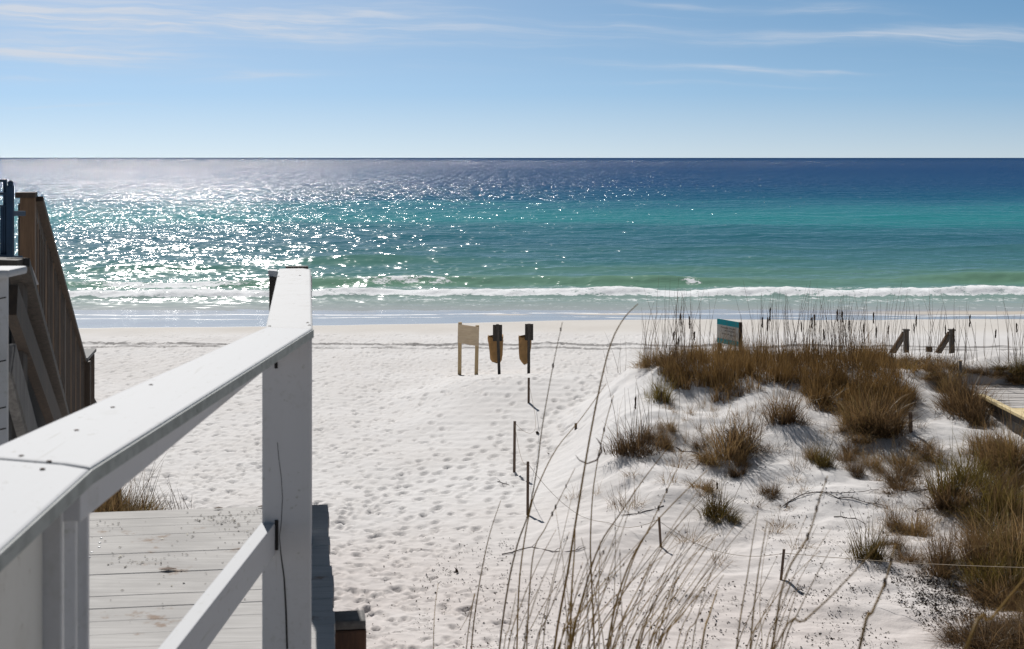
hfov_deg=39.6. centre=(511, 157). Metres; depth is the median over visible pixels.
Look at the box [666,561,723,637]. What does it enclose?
sea oat stalk
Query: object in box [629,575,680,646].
sea oat stalk
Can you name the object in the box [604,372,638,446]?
sea oats
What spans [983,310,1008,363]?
sea oats
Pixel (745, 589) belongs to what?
sea oat stalk
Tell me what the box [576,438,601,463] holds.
dead blade
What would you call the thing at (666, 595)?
sea oat stalk
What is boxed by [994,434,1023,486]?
grass tuft
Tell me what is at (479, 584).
sea oat stalk
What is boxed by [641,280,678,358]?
sea oats
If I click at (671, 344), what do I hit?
sea oats
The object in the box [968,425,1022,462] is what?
grass tuft
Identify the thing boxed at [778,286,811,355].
sea oats
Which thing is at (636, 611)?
sea oat stalk
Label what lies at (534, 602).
sea oat stalk
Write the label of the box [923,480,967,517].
grass tuft
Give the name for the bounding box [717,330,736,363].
sea oats
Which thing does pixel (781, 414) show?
grass tuft
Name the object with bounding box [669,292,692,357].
sea oats
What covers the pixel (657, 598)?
sea oat stalk
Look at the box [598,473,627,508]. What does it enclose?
grass tuft
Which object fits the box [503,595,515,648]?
sea oat stalk
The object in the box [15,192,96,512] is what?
stair railing
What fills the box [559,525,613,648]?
sea oat stalk
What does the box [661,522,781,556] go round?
string
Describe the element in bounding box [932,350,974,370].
grass tuft
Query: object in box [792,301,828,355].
sea oats
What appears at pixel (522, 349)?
paper bag
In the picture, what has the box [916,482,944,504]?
grass tuft
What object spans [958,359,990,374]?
grass tuft
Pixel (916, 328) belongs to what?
sea oats
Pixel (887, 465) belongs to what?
grass tuft
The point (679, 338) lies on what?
sea oats
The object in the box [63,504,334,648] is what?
wooden deck
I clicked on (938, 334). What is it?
sea oats
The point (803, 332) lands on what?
sea oats
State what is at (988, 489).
grass tuft
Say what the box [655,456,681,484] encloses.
grass tuft
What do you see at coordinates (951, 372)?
grass tuft
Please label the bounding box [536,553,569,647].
sea oat stalk
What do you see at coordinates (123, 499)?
grass tuft
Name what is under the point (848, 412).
grass tuft
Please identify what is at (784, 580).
sea oat stalk
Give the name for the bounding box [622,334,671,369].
grass tuft
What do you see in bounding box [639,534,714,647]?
sea oat stalk
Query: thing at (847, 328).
sea oats
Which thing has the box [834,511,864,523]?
dry twig
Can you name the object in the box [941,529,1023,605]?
grass tuft
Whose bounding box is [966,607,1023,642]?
grass tuft
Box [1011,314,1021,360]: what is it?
sea oats
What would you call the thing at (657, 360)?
grass tuft
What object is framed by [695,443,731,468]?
grass tuft
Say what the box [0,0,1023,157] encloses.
sky
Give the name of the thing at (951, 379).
grass tuft
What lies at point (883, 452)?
grass tuft
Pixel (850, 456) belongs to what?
grass tuft
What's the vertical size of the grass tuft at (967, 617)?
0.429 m
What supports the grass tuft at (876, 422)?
on the beach
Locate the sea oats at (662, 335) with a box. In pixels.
[660,312,675,361]
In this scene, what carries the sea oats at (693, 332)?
on the beach
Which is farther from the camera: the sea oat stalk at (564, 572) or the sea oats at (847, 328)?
the sea oats at (847, 328)
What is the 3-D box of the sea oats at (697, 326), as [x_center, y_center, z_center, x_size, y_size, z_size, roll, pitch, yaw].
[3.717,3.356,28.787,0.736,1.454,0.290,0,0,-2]
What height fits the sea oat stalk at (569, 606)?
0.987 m
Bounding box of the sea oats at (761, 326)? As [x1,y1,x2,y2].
[743,282,772,357]
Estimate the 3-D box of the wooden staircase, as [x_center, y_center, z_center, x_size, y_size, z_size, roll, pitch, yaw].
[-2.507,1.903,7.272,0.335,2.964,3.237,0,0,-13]
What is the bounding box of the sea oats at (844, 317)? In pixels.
[836,296,849,350]
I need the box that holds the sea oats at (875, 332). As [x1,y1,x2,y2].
[864,303,881,368]
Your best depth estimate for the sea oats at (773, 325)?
27.75 m
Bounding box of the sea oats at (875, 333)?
[853,301,889,358]
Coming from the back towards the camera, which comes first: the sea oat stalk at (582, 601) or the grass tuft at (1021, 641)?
the grass tuft at (1021, 641)
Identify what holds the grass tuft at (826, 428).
on the beach
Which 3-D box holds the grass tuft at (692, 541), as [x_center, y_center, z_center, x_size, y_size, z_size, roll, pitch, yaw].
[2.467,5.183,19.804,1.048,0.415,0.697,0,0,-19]
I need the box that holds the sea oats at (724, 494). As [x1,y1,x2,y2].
[707,479,743,513]
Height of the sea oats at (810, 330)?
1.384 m
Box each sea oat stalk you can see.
[433,587,437,648]
[460,593,474,648]
[471,501,500,648]
[499,322,562,648]
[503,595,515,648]
[508,530,555,648]
[513,590,537,648]
[516,384,605,648]
[523,580,560,648]
[524,551,556,648]
[526,469,574,648]
[534,568,571,648]
[536,502,570,648]
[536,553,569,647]
[542,533,568,648]
[553,304,637,648]
[556,514,574,648]
[557,532,648,648]
[558,563,623,648]
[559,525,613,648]
[560,566,573,648]
[563,574,568,634]
[564,556,589,648]
[566,540,615,648]
[567,540,682,648]
[567,563,582,642]
[568,546,614,648]
[569,527,575,645]
[569,548,605,648]
[570,437,676,648]
[574,549,635,634]
[575,550,602,642]
[578,488,635,648]
[580,556,619,648]
[581,538,603,646]
[586,502,631,648]
[587,588,589,648]
[590,395,613,648]
[590,488,713,648]
[595,546,650,648]
[598,552,599,648]
[604,508,732,648]
[606,470,707,648]
[608,465,678,648]
[610,527,615,648]
[612,489,706,648]
[612,526,683,647]
[613,533,718,648]
[615,487,700,648]
[619,549,675,648]
[619,553,623,648]
[622,542,664,648]
[624,559,650,645]
[629,497,727,648]
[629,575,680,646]
[635,535,687,648]
[636,534,711,648]
[638,561,667,648]
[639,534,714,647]
[639,541,689,648]
[647,523,736,648]
[648,567,668,648]
[649,533,717,642]
[649,539,703,648]
[653,577,677,648]
[654,570,693,644]
[655,516,754,648]
[657,561,681,646]
[657,561,732,648]
[660,564,678,648]
[661,554,717,648]
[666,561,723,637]
[676,547,729,648]
[683,575,723,648]
[691,540,725,648]
[701,590,717,648]
[736,512,757,648]
[737,555,777,648]
[746,550,819,648]
[749,523,766,648]
[750,590,774,648]
[755,518,805,648]
[760,521,771,634]
[765,581,791,648]
[770,526,816,648]
[771,476,827,648]
[773,523,897,648]
[774,529,830,645]
[780,585,798,648]
[783,549,830,648]
[858,544,895,648]
[964,578,1023,648]
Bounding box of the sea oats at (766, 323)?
[755,291,774,350]
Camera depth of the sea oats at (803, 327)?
28.16 m
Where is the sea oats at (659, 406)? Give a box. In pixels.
[649,375,679,432]
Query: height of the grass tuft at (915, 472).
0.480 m
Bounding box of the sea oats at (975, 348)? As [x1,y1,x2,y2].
[956,312,977,363]
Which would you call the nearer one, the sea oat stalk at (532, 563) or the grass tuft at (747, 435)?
the sea oat stalk at (532, 563)
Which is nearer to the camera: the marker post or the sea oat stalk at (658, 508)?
the sea oat stalk at (658, 508)
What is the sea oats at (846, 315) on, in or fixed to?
on the beach
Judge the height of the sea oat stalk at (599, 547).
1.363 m
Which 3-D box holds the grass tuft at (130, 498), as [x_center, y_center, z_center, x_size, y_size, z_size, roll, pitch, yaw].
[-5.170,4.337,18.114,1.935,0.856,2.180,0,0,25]
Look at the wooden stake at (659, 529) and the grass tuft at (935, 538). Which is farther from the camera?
the wooden stake at (659, 529)
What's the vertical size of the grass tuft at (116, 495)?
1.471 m
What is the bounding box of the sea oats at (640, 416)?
[628,380,651,450]
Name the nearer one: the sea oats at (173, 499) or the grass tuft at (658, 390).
the sea oats at (173, 499)
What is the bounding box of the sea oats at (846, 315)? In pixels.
[823,294,846,339]
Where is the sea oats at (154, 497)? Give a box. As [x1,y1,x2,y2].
[142,479,170,509]
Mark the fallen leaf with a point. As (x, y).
(168, 568)
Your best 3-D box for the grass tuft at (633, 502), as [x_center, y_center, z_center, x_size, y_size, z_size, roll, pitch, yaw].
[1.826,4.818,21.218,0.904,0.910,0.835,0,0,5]
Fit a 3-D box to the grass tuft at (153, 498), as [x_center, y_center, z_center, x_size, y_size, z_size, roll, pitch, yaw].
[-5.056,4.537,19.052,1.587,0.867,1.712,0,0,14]
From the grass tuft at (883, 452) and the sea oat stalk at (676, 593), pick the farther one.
the grass tuft at (883, 452)
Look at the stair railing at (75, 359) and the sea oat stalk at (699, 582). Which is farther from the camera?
the stair railing at (75, 359)
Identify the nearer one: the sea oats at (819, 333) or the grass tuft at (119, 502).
the grass tuft at (119, 502)
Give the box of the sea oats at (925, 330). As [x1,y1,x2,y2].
[908,303,934,355]
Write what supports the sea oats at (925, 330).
on the beach
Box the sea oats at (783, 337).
[769,308,805,357]
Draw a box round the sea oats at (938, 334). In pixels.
[926,309,944,356]
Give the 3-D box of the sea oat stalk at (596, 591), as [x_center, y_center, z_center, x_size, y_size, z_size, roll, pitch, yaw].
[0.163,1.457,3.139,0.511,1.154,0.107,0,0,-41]
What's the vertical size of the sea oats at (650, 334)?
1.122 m
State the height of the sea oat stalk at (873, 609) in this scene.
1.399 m
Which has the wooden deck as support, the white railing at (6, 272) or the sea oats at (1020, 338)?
the white railing at (6, 272)
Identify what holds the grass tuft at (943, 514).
on the beach
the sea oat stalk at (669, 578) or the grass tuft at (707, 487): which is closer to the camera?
the sea oat stalk at (669, 578)
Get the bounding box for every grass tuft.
[94,485,147,511]
[95,460,184,511]
[95,486,152,511]
[97,476,163,510]
[99,481,138,511]
[106,478,151,510]
[110,489,121,501]
[117,491,139,510]
[124,468,208,510]
[124,486,168,510]
[126,486,161,508]
[585,393,686,463]
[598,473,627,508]
[609,462,648,511]
[618,466,646,477]
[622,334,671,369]
[634,420,672,442]
[637,335,688,368]
[638,424,675,450]
[640,351,682,403]
[644,411,683,434]
[650,422,680,451]
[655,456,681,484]
[662,437,691,468]
[667,523,730,543]
[671,439,696,456]
[675,474,736,495]
[676,391,780,467]
[680,398,701,415]
[681,408,698,443]
[684,469,747,524]
[689,433,716,449]
[692,395,708,430]
[695,395,708,409]
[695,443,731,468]
[696,427,717,441]
[697,492,752,534]
[706,397,779,456]
[707,540,739,568]
[721,454,757,479]
[728,440,752,469]
[729,402,749,419]
[740,468,785,501]
[742,393,763,411]
[746,353,826,425]
[748,493,775,508]
[758,512,788,534]
[762,509,800,528]
[763,434,790,453]
[777,472,805,482]
[778,437,812,473]
[782,524,817,548]
[789,473,813,494]
[797,430,830,460]
[798,426,845,469]
[812,418,837,434]
[821,378,901,439]
[829,440,874,479]
[830,414,856,433]
[832,438,865,462]
[834,361,933,442]
[835,437,870,454]
[836,497,914,571]
[837,419,887,446]
[852,407,902,438]
[855,443,891,474]
[859,438,899,458]
[859,463,887,481]
[862,384,928,438]
[864,460,921,489]
[867,516,904,536]
[870,467,922,499]
[870,527,916,552]
[871,492,916,535]
[872,490,906,511]
[878,490,950,537]
[880,440,919,468]
[883,436,926,475]
[886,349,915,365]
[889,358,920,368]
[889,434,905,446]
[889,465,933,490]
[890,344,926,367]
[890,446,926,476]
[890,539,926,576]
[892,358,922,373]
[896,433,946,453]
[897,429,966,467]
[899,346,942,364]
[900,495,932,512]
[903,352,948,372]
[903,446,1001,522]
[906,366,939,383]
[906,403,936,430]
[911,355,969,371]
[912,508,959,523]
[913,429,987,502]
[913,535,961,583]
[914,610,1013,648]
[915,522,947,550]
[916,360,953,381]
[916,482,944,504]
[917,357,953,376]
[917,504,979,573]
[919,349,1010,425]
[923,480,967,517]
[924,370,983,399]
[926,346,955,361]
[926,594,992,634]
[927,360,976,377]
[929,360,962,391]
[930,370,975,404]
[930,500,959,521]
[930,587,1021,648]
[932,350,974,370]
[932,365,970,387]
[932,384,963,408]
[933,354,974,389]
[933,418,995,485]
[937,509,957,541]
[939,485,1023,590]
[941,493,1023,570]
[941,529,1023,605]
[945,401,1006,462]
[945,479,1017,532]
[945,525,1013,595]
[947,586,986,626]
[948,423,1023,474]
[948,450,1023,517]
[948,553,1019,607]
[950,385,999,427]
[951,502,1004,569]
[953,379,978,408]
[953,527,1017,581]
[955,454,1015,492]
[956,546,1023,611]
[956,597,1013,620]
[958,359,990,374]
[958,577,1012,608]
[959,594,1022,639]
[960,538,993,580]
[965,357,1020,373]
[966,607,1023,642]
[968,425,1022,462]
[968,607,1023,648]
[970,423,1021,451]
[970,471,1021,503]
[970,498,1021,553]
[971,358,1016,379]
[972,569,1023,611]
[973,452,1023,493]
[979,395,1023,470]
[979,467,1023,522]
[980,430,1023,476]
[981,471,1023,524]
[983,450,1023,518]
[983,561,1023,608]
[988,356,1023,385]
[992,604,1023,634]
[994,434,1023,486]
[994,590,1023,614]
[996,501,1023,532]
[997,552,1023,586]
[998,533,1023,565]
[998,600,1023,647]
[999,450,1023,478]
[1000,346,1023,377]
[1000,606,1023,630]
[1006,475,1023,504]
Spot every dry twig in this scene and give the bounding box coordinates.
[502,546,583,554]
[782,489,878,506]
[817,491,885,505]
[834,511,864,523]
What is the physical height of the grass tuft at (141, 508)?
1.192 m
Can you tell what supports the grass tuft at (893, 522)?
on the beach
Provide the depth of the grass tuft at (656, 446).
23.51 m
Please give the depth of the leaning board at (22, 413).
4.92 m
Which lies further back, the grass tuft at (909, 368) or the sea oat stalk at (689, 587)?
the grass tuft at (909, 368)
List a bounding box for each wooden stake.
[513,421,515,472]
[526,461,528,514]
[527,378,529,402]
[658,517,661,546]
[780,549,784,579]
[908,411,912,432]
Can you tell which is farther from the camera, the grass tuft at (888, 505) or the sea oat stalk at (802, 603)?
the grass tuft at (888, 505)
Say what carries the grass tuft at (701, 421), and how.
on the beach
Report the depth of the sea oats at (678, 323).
28.07 m
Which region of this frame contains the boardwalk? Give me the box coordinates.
[892,329,1023,425]
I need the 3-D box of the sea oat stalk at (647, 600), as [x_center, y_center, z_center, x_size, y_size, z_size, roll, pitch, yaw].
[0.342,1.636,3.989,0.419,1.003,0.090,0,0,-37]
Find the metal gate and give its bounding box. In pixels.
[0,179,25,257]
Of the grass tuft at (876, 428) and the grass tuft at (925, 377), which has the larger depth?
the grass tuft at (925, 377)
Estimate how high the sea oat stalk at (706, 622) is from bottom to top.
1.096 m
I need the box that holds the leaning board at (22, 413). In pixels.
[9,344,37,437]
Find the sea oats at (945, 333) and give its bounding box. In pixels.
[928,300,956,364]
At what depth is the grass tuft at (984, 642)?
15.26 m
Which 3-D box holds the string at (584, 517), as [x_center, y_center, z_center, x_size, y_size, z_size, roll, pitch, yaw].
[1.128,5.000,20.730,0.007,0.543,3.127,0,0,-34]
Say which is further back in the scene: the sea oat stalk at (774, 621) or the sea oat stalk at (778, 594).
the sea oat stalk at (778, 594)
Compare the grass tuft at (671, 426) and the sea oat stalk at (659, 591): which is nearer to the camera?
the sea oat stalk at (659, 591)
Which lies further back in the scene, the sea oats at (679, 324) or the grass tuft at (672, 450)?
the sea oats at (679, 324)
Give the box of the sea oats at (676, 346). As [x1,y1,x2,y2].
[667,323,684,367]
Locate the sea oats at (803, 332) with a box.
[792,303,821,357]
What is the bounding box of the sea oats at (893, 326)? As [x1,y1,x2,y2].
[886,282,906,360]
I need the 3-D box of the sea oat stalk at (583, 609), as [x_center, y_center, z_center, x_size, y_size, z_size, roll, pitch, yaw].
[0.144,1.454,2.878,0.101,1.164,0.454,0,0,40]
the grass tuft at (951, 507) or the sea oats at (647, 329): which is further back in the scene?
the sea oats at (647, 329)
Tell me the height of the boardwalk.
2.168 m
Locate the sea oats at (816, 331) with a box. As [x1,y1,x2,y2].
[813,295,841,357]
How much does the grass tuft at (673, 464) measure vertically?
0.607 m
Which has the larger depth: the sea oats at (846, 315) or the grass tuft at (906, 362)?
the sea oats at (846, 315)
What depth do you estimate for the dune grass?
26.58 m
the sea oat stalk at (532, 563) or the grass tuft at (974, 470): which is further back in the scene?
the grass tuft at (974, 470)
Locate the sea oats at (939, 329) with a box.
[922,295,954,357]
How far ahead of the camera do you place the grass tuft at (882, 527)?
19.90 m
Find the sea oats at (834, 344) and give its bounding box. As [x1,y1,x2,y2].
[820,319,853,365]
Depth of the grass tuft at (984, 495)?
20.75 m
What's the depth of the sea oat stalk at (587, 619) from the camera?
2.75 m
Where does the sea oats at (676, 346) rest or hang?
on the beach
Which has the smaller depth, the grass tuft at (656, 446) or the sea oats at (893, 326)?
the grass tuft at (656, 446)
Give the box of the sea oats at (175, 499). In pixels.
[163,480,191,509]
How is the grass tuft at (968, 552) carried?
on the beach
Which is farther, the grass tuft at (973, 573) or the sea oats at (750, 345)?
the sea oats at (750, 345)
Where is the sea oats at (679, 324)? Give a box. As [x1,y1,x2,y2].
[675,296,691,348]
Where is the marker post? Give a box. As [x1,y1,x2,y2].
[958,360,961,378]
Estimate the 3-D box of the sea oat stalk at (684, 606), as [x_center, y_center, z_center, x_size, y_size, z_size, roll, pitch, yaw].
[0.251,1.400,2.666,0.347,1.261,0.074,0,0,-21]
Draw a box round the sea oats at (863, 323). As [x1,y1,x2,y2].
[860,302,887,349]
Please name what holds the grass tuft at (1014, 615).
on the beach
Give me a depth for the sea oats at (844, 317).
27.72 m
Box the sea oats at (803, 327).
[795,281,812,349]
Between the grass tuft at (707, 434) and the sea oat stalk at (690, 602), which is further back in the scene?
the grass tuft at (707, 434)
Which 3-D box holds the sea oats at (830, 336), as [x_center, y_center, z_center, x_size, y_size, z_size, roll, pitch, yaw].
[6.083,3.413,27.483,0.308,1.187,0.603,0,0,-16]
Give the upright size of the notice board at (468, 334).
1.648 m
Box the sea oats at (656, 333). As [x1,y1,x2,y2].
[642,292,675,367]
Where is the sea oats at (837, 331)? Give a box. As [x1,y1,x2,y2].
[816,308,843,346]
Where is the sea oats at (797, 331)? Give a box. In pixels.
[775,296,809,362]
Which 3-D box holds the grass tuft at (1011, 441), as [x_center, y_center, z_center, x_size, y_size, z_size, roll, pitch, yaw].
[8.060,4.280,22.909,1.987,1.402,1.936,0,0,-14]
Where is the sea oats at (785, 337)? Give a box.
[775,308,795,368]
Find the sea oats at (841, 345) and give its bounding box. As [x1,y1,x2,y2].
[830,310,850,371]
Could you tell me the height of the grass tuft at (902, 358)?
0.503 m
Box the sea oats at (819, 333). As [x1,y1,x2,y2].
[812,295,830,360]
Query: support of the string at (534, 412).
attached to the wooden stake at (528, 398)
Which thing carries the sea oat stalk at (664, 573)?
on the beach
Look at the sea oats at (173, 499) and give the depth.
18.31 m
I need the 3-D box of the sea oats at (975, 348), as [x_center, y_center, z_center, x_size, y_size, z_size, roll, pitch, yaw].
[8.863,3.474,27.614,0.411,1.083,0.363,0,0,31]
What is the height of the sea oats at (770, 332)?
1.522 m
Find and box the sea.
[0,158,1023,310]
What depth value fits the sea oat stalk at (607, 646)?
3.10 m
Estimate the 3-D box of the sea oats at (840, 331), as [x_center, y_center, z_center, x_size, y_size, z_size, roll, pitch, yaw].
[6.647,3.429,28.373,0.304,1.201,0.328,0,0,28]
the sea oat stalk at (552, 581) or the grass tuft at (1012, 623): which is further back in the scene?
the grass tuft at (1012, 623)
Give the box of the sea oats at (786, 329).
[774,294,791,353]
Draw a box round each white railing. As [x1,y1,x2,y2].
[0,266,26,444]
[0,266,313,648]
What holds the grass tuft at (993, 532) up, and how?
on the beach
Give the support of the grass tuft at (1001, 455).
on the beach
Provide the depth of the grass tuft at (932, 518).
20.52 m
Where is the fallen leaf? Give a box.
[160,567,175,569]
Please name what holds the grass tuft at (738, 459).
on the beach
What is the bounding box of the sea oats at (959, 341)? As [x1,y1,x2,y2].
[945,314,966,359]
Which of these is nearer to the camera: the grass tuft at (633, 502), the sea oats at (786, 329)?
the grass tuft at (633, 502)
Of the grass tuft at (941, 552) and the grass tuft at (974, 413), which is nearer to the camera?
the grass tuft at (941, 552)
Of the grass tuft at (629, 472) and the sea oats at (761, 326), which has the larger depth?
the sea oats at (761, 326)
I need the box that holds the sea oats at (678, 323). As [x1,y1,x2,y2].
[669,291,684,353]
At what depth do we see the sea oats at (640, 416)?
23.52 m
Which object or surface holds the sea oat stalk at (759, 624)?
on the beach
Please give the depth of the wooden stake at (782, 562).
17.77 m
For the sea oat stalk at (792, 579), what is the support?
on the beach
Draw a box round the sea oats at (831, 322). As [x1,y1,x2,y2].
[818,292,840,344]
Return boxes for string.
[516,385,535,432]
[529,465,653,527]
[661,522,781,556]
[785,553,1023,567]
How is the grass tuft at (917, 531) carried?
on the beach
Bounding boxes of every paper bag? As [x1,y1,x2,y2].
[488,334,502,362]
[518,335,531,364]
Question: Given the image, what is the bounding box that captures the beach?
[73,309,1023,648]
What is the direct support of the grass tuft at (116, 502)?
on the beach
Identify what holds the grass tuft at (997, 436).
on the beach
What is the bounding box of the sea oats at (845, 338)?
[827,308,865,360]
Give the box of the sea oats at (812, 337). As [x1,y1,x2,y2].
[803,297,823,364]
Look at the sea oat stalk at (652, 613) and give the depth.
3.27 m
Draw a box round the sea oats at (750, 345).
[730,320,757,370]
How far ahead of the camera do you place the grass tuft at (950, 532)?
19.26 m
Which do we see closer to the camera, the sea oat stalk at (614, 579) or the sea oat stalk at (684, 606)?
the sea oat stalk at (684, 606)
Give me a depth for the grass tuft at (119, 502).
17.72 m
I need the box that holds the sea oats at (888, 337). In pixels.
[877,310,901,351]
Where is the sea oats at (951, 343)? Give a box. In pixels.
[929,309,959,364]
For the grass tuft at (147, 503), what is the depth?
18.40 m
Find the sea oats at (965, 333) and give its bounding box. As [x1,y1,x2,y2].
[942,299,970,362]
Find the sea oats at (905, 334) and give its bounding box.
[895,314,923,351]
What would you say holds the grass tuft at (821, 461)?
on the beach
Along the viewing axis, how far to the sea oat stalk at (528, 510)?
3.65 m
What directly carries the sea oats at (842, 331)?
on the beach
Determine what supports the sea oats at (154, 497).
on the beach
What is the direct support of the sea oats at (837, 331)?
on the beach
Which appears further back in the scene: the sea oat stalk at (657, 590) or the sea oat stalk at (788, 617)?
the sea oat stalk at (657, 590)
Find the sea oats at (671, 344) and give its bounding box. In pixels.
[664,325,683,368]
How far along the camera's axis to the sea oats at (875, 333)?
27.85 m
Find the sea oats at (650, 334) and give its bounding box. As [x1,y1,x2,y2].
[639,314,656,356]
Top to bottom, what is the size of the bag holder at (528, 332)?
1.608 m
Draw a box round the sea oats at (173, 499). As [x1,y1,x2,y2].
[157,478,183,508]
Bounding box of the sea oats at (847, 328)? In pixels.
[841,297,861,358]
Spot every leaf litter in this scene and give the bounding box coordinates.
[97,511,254,606]
[366,434,1023,648]
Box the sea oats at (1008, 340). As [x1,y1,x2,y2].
[996,298,1016,361]
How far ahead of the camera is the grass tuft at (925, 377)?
26.66 m
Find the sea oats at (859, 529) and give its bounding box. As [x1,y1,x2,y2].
[841,509,870,548]
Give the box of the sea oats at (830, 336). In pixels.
[814,311,833,356]
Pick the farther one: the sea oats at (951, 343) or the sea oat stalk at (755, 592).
the sea oats at (951, 343)
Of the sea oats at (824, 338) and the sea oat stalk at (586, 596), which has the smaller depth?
the sea oat stalk at (586, 596)
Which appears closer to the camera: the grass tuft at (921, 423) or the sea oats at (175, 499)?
the sea oats at (175, 499)
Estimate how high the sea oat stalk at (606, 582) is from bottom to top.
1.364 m
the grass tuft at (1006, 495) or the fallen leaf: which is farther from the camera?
the grass tuft at (1006, 495)
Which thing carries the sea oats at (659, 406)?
on the beach
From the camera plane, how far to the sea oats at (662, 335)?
27.60 m
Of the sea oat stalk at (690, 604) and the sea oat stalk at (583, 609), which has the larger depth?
the sea oat stalk at (690, 604)
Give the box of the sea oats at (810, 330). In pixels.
[786,295,816,359]
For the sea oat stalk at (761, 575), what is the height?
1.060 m
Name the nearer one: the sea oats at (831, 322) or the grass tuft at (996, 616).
the grass tuft at (996, 616)
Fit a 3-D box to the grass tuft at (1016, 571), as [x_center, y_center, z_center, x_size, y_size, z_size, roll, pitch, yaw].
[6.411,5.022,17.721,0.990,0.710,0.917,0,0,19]
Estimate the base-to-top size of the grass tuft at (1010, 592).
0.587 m
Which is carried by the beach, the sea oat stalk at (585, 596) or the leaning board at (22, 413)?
the sea oat stalk at (585, 596)
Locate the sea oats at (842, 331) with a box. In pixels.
[826,299,855,357]
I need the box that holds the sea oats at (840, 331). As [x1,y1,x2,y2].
[838,301,853,353]
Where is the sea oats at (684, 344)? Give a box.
[666,316,694,363]
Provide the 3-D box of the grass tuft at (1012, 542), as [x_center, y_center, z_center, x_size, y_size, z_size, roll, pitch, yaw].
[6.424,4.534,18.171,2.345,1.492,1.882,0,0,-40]
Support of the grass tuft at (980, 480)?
on the beach
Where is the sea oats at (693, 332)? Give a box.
[689,293,717,363]
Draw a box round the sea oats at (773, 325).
[758,299,785,356]
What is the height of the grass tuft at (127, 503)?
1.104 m
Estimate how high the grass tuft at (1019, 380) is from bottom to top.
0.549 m
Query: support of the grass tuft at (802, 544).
on the beach
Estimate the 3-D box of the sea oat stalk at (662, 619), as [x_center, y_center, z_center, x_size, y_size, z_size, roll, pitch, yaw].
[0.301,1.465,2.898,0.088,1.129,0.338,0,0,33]
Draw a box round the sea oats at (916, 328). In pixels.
[904,296,929,358]
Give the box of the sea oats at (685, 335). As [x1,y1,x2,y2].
[676,298,706,358]
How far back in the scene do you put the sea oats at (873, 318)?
28.61 m
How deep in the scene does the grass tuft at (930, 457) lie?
23.20 m
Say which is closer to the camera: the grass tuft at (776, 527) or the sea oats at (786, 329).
the grass tuft at (776, 527)
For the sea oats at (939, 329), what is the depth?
28.21 m
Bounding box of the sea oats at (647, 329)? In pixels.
[644,303,661,350]
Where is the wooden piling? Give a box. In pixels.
[334,610,365,648]
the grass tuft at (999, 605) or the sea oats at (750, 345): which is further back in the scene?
the sea oats at (750, 345)
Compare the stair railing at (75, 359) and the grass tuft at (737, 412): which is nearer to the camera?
the stair railing at (75, 359)
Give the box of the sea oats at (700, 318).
[678,287,709,345]
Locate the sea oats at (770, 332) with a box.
[752,295,778,365]
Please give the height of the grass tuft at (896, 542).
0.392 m
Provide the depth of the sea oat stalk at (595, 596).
3.51 m
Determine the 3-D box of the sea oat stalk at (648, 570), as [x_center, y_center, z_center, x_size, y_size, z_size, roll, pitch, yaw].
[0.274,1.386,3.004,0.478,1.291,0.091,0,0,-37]
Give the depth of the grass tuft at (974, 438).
23.37 m
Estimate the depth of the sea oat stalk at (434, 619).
3.94 m
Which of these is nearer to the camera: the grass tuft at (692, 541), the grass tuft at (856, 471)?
the grass tuft at (692, 541)
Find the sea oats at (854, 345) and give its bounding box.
[848,318,868,365]
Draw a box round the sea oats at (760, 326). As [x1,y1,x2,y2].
[735,297,763,347]
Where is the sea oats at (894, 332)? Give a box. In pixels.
[884,303,911,366]
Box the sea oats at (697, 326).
[677,296,712,350]
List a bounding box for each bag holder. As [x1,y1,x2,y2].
[493,324,501,374]
[525,323,532,373]
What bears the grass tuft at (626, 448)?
on the beach
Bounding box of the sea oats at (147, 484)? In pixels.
[134,462,162,509]
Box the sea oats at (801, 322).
[785,299,811,347]
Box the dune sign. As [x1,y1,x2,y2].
[717,318,741,347]
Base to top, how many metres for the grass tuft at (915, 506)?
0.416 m
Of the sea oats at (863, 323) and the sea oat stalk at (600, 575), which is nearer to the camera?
the sea oat stalk at (600, 575)
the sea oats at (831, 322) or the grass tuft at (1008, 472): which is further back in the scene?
the sea oats at (831, 322)
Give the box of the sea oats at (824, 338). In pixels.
[819,306,836,366]
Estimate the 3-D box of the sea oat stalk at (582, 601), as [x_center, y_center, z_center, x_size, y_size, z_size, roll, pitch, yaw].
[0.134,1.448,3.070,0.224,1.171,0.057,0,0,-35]
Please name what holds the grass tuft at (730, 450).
on the beach
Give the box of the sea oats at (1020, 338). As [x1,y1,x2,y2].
[1015,301,1023,356]
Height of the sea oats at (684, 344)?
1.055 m
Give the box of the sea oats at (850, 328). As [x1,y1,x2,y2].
[838,294,867,354]
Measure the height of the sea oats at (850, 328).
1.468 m
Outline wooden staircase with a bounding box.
[0,257,69,440]
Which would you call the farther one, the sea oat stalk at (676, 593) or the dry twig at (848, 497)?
the dry twig at (848, 497)
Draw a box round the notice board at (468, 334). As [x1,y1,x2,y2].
[458,322,478,374]
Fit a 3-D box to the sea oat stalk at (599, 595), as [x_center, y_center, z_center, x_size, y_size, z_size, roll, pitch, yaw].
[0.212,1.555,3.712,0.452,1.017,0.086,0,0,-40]
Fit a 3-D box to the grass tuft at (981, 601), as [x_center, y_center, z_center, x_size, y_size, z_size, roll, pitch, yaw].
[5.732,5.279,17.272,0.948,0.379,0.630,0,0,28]
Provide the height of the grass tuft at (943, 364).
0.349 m
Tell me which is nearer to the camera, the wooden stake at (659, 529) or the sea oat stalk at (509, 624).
the sea oat stalk at (509, 624)
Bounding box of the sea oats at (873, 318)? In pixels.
[853,289,880,349]
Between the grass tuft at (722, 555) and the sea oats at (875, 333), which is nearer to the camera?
the grass tuft at (722, 555)
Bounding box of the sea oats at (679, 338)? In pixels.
[666,300,687,369]
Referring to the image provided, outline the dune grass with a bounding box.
[646,317,938,422]
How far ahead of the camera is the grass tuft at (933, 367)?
27.06 m
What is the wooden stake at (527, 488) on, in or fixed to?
on the beach
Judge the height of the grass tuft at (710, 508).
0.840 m

